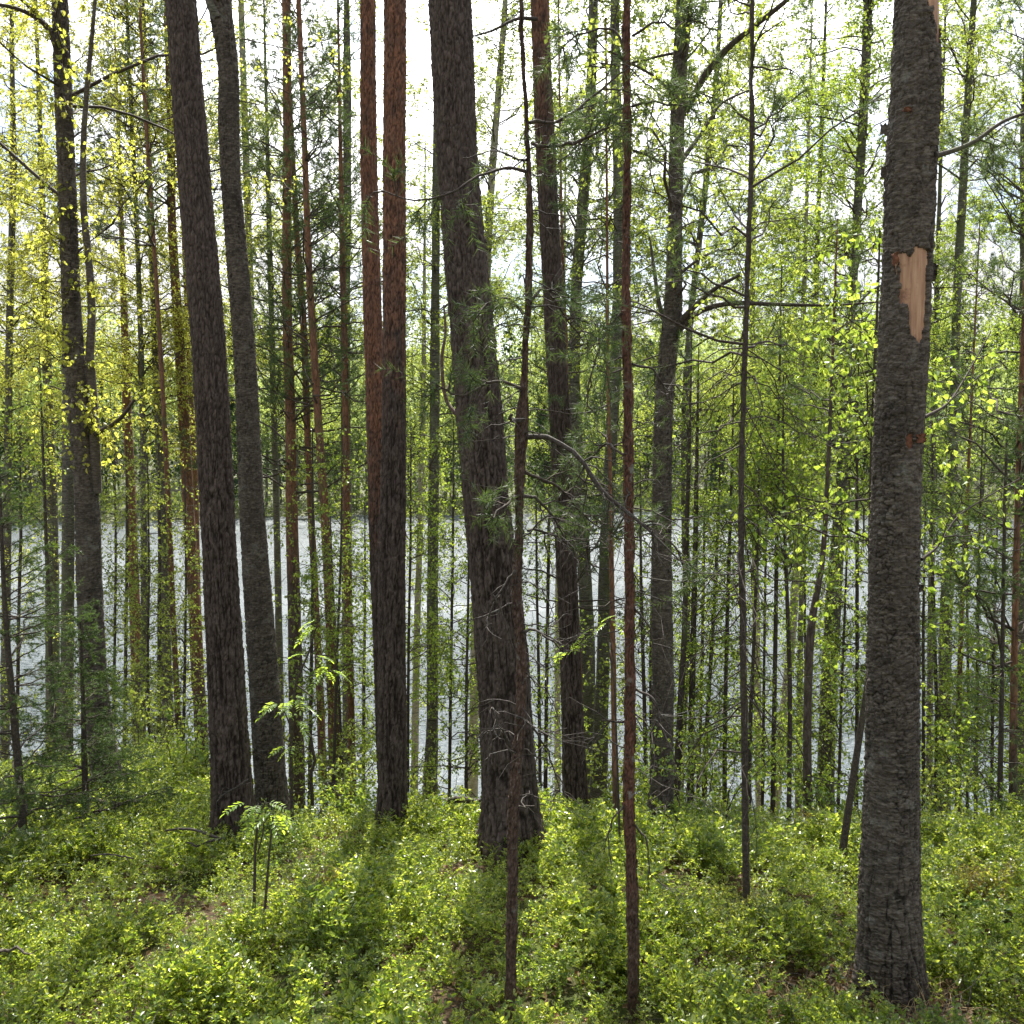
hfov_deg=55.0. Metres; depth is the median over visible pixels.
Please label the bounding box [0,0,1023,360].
sky
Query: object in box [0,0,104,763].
birch tree
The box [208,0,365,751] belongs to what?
birch tree
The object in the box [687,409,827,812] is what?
birch sapling
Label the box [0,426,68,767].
birch sapling
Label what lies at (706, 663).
birch sapling
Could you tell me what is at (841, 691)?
birch sapling
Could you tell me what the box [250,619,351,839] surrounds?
rowan sapling
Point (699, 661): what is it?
birch sapling
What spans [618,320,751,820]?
birch sapling
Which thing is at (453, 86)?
pine tree
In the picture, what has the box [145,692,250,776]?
leafy bush
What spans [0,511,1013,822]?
lake
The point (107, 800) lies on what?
fallen branch
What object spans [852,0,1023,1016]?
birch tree
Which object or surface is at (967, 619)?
birch sapling
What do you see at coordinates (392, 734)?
pine tree
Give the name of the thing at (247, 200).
birch tree
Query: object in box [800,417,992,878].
birch sapling
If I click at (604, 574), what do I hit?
birch tree
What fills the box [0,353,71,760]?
birch sapling
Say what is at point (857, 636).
birch sapling
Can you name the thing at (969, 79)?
birch tree
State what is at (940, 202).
birch tree
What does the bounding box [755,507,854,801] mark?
birch sapling
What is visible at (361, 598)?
birch sapling
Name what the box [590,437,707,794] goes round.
birch sapling
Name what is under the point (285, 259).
pine tree
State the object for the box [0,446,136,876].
spruce sapling
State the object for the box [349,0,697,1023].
young pine
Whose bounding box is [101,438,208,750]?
birch sapling
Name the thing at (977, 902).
fern
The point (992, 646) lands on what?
birch sapling
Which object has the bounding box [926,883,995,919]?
fern
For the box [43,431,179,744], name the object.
birch sapling
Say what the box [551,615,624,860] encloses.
rowan sapling
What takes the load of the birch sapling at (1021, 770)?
on the ground at (652, 1012)
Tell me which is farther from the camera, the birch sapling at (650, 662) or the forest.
the forest
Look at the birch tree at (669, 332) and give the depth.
7.17 m
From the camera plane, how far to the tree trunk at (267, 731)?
7.58 m
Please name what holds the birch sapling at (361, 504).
on the ground at (652, 1012)
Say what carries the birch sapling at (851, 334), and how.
on the ground at (652, 1012)
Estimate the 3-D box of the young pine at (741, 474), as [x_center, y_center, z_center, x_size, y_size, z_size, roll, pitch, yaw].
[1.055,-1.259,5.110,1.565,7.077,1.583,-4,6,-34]
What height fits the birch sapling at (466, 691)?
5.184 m
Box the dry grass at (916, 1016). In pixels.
[740,965,1014,1023]
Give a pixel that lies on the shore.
(282, 506)
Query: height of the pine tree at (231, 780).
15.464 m
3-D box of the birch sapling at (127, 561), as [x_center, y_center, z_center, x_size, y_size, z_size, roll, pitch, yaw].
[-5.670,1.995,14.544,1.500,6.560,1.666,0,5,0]
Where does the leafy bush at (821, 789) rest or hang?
on the ground at (652, 1012)
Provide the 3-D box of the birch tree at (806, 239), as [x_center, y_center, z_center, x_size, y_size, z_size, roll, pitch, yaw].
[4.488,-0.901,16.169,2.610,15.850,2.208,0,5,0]
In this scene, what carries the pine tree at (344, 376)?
on the ground at (652, 1012)
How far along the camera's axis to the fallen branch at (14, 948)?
4.50 m
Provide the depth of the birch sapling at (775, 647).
10.63 m
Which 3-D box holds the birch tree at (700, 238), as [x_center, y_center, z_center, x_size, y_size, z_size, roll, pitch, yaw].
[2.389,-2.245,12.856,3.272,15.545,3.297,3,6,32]
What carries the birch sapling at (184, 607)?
on the ground at (652, 1012)
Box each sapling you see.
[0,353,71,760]
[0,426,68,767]
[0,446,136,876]
[0,609,176,840]
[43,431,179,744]
[62,424,174,751]
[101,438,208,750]
[112,425,205,748]
[112,468,247,748]
[219,798,302,937]
[244,427,375,820]
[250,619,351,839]
[282,421,375,821]
[285,504,377,831]
[313,489,418,790]
[346,432,467,800]
[405,395,501,802]
[407,466,513,802]
[511,428,610,799]
[513,465,591,792]
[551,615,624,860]
[582,461,712,801]
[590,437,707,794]
[617,347,771,807]
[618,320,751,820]
[639,428,773,805]
[672,479,756,803]
[680,365,854,825]
[680,374,793,803]
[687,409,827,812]
[708,427,824,813]
[718,261,845,813]
[726,209,1012,626]
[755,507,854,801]
[770,469,868,811]
[780,333,874,809]
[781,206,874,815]
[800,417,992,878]
[860,488,1007,808]
[919,432,999,817]
[920,459,1020,808]
[921,430,1023,819]
[921,491,1023,814]
[937,412,1023,815]
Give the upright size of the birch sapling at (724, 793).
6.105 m
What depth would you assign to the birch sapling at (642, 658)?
11.10 m
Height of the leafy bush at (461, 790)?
0.750 m
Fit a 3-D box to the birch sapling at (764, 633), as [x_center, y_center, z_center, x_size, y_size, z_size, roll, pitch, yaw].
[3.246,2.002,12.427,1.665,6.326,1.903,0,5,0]
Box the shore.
[0,358,1014,521]
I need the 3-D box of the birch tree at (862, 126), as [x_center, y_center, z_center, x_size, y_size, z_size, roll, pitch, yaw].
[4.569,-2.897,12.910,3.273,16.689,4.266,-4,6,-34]
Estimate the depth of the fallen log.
7.20 m
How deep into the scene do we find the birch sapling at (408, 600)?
12.01 m
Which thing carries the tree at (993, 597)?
on the ground at (652, 1012)
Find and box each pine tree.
[27,0,219,746]
[55,0,297,763]
[75,7,164,742]
[118,69,228,614]
[156,0,428,823]
[165,0,262,851]
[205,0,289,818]
[219,0,412,832]
[223,0,423,829]
[225,0,421,817]
[359,0,382,782]
[374,0,408,835]
[413,0,550,864]
[473,0,590,811]
[500,6,737,811]
[501,0,676,794]
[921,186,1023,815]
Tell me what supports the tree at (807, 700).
on the ground at (652, 1012)
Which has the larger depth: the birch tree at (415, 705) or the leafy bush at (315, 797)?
the birch tree at (415, 705)
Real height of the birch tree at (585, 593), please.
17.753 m
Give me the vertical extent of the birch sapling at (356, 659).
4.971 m
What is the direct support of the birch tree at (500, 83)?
on the ground at (652, 1012)
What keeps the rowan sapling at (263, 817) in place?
on the ground at (652, 1012)
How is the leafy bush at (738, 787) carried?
on the ground at (652, 1012)
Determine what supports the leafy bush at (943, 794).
on the ground at (652, 1012)
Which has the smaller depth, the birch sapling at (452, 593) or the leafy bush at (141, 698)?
the leafy bush at (141, 698)
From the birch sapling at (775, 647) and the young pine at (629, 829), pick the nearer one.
the young pine at (629, 829)
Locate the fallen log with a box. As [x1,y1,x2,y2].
[445,796,480,803]
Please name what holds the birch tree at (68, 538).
on the ground at (652, 1012)
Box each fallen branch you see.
[0,945,40,954]
[64,797,139,809]
[90,853,134,868]
[165,828,221,847]
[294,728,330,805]
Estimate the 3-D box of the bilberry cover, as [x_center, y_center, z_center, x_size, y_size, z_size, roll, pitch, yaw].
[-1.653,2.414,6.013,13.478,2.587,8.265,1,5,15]
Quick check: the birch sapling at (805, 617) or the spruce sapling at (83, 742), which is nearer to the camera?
the spruce sapling at (83, 742)
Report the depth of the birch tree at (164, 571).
16.70 m
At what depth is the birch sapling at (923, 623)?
11.14 m
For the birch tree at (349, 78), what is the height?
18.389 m
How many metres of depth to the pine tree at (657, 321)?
7.14 m
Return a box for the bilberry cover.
[0,733,1023,1023]
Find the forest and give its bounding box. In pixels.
[0,274,1018,520]
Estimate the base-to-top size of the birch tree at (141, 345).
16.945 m
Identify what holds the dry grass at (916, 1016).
on the ground at (652, 1012)
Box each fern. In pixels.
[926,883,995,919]
[954,899,1023,943]
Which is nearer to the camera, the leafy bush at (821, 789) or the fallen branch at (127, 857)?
the fallen branch at (127, 857)
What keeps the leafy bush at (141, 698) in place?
on the ground at (652, 1012)
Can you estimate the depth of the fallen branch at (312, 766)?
7.81 m
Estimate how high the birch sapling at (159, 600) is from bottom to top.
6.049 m
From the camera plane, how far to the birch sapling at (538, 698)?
11.79 m
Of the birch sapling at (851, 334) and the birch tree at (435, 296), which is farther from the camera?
the birch tree at (435, 296)
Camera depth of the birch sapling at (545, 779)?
12.54 m
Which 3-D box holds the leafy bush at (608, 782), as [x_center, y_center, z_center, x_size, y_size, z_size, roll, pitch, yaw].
[0.808,2.209,7.952,1.080,0.710,0.982,0,5,0]
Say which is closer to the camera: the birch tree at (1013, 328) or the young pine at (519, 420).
the young pine at (519, 420)
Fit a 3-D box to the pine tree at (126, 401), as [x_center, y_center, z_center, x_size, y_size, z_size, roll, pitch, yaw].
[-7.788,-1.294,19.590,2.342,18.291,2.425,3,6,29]
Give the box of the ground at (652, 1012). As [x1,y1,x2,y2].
[0,787,1023,1023]
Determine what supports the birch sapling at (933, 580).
on the ground at (652, 1012)
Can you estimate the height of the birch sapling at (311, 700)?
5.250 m
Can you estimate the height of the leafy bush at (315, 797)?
0.834 m
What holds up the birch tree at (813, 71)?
on the ground at (652, 1012)
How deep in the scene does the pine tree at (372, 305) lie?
8.41 m
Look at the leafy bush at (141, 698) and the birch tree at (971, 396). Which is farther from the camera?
the birch tree at (971, 396)
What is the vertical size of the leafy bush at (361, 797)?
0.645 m
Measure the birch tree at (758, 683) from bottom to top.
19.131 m
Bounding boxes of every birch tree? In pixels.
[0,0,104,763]
[0,0,173,764]
[0,0,194,760]
[0,0,360,794]
[21,0,265,744]
[33,0,268,745]
[200,0,323,383]
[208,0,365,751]
[250,0,452,812]
[321,0,520,808]
[358,0,586,824]
[372,133,453,795]
[474,0,703,787]
[506,32,622,804]
[521,0,875,823]
[529,0,710,802]
[583,0,835,824]
[667,0,851,815]
[708,0,868,817]
[710,0,883,823]
[735,0,1021,813]
[833,0,1018,814]
[841,0,1023,817]
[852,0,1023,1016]
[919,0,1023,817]
[926,1,1023,805]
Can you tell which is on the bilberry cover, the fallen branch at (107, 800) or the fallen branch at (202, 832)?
the fallen branch at (202, 832)
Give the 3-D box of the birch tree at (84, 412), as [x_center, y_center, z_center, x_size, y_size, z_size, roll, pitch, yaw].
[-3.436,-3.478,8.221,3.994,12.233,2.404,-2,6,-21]
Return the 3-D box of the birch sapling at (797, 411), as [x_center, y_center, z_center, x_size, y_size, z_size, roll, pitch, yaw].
[2.565,1.310,10.185,1.671,5.627,1.736,0,5,0]
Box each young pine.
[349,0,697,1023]
[518,0,748,1023]
[573,0,890,909]
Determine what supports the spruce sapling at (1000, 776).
on the ground at (652, 1012)
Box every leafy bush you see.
[110,674,206,757]
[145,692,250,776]
[251,745,377,827]
[313,768,376,832]
[363,767,475,824]
[544,730,676,807]
[621,693,803,817]
[760,745,864,825]
[857,725,986,831]
[864,682,1023,821]
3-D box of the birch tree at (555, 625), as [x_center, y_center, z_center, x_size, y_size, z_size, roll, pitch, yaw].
[1.110,-0.436,20.423,2.832,18.544,2.897,2,6,19]
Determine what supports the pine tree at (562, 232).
on the ground at (652, 1012)
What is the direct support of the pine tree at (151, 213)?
on the ground at (652, 1012)
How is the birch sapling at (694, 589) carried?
on the ground at (652, 1012)
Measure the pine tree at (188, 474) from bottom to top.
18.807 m
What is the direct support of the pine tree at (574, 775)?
on the ground at (652, 1012)
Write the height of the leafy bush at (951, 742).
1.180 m
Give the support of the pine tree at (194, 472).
on the ground at (652, 1012)
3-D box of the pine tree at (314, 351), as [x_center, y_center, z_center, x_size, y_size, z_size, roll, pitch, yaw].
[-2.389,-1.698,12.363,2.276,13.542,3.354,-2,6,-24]
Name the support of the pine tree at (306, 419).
on the ground at (652, 1012)
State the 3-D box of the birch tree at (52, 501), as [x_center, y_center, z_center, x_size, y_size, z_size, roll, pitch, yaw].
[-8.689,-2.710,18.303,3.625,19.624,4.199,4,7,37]

